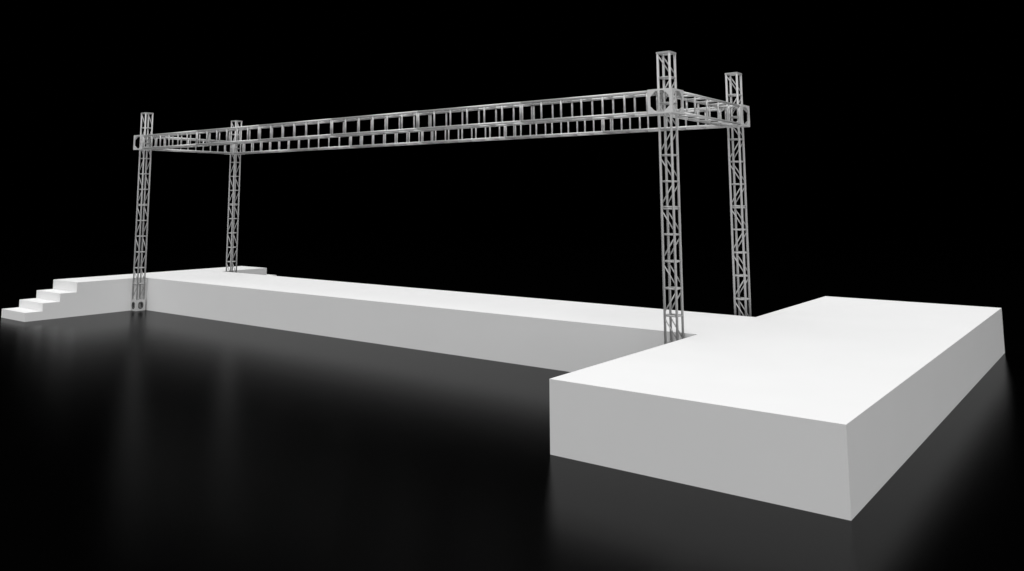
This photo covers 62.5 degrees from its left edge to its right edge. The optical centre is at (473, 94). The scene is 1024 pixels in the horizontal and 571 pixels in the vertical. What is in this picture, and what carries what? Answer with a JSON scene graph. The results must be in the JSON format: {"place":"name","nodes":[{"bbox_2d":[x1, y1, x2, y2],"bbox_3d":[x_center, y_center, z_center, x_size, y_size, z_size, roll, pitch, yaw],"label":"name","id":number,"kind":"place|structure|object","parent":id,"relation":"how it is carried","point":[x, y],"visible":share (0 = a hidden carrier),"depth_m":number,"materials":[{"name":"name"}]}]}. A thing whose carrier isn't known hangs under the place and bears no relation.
{"place":"outdoors","nodes":[
{"label":"outdoors","id":0,"kind":"place"},
{"bbox_2d":[0,213,1023,570],"bbox_3d":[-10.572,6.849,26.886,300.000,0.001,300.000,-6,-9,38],"label":"floor","id":1,"kind":"structure","parent":0,"point":[146,441],"depth_m":13.20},
{"bbox_2d":[130,112,153,310],"bbox_3d":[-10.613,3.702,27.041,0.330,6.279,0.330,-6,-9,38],"label":"truss tower","id":2,"kind":"structure","parent":1,"relation":"on","point":[137,304],"depth_m":26.97,"materials":[{"name":"metal"}]},
{"bbox_2d":[133,135,154,150],"bbox_3d":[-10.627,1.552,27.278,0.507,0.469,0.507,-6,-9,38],"label":"sleeve block","id":3,"kind":"structure","parent":2,"relation":"attached to","point":[135,138],"depth_m":27.16,"materials":[{"name":"metal"}]},
{"bbox_2d":[226,120,241,272],"bbox_3d":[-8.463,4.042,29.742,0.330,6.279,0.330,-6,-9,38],"label":"truss tower","id":4,"kind":"structure","parent":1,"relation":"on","point":[233,218],"depth_m":29.74,"materials":[{"name":"metal"}]},
{"bbox_2d":[224,144,244,154],"bbox_3d":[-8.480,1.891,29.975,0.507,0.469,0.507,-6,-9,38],"label":"sleeve block","id":5,"kind":"structure","parent":4,"relation":"attached to","point":[233,151],"depth_m":29.94,"materials":[{"name":"metal"}]},
{"bbox_2d":[149,137,232,153],"bbox_3d":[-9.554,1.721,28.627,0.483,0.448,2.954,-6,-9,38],"label":"truss beam","id":6,"kind":"structure","parent":5,"relation":"attached to","point":[195,150],"depth_m":28.59,"materials":[{"name":"metal"}]},
{"bbox_2d":[1,266,1004,520],"bbox_3d":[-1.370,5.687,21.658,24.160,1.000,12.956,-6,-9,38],"label":"catwalk stage","id":7,"kind":"object","parent":1,"relation":"on","point":[841,408],"visible":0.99,"depth_m":13.74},
{"bbox_2d":[656,51,683,343],"bbox_3d":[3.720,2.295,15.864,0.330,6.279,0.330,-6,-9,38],"label":"truss tower","id":8,"kind":"structure","parent":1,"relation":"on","point":[667,208],"depth_m":15.87,"materials":[{"name":"metal"}]},
{"bbox_2d":[647,88,683,115],"bbox_3d":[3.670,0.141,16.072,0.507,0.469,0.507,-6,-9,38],"label":"sleeve block","id":9,"kind":"structure","parent":8,"relation":"attached to","point":[670,92],"depth_m":15.97,"materials":[{"name":"metal"}]},
{"bbox_2d":[142,91,657,149],"bbox_3d":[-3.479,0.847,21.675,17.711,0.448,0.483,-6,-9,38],"label":"truss beam","id":10,"kind":"structure","parent":9,"relation":"attached to","point":[513,105],"depth_m":19.80,"materials":[{"name":"metal"}]},
{"bbox_2d":[662,91,740,125],"bbox_3d":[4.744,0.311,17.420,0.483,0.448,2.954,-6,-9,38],"label":"truss beam","id":11,"kind":"structure","parent":9,"relation":"attached to","point":[686,115],"depth_m":17.50,"materials":[{"name":"metal"}]},
{"bbox_2d":[725,72,750,316],"bbox_3d":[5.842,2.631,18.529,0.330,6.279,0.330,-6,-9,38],"label":"truss tower","id":12,"kind":"structure","parent":1,"relation":"on","point":[734,184],"depth_m":18.53,"materials":[{"name":"metal"}]},
{"bbox_2d":[719,104,749,127],"bbox_3d":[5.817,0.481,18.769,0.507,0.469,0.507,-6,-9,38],"label":"sleeve block","id":13,"kind":"structure","parent":12,"relation":"attached to","point":[746,109],"depth_m":18.69,"materials":[{"name":"metal"}]},
{"bbox_2d":[233,107,726,153],"bbox_3d":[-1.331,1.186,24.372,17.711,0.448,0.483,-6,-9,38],"label":"truss beam","id":14,"kind":"structure","parent":13,"relation":"attached to","point":[560,134],"depth_m":22.72,"materials":[{"name":"metal"}]},
{"bbox_2d":[0,0,1023,221],"label":"sky","id":15,"kind":"structure","parent":0,"point":[907,110],"materials":[{"name":"black"}]}
]}

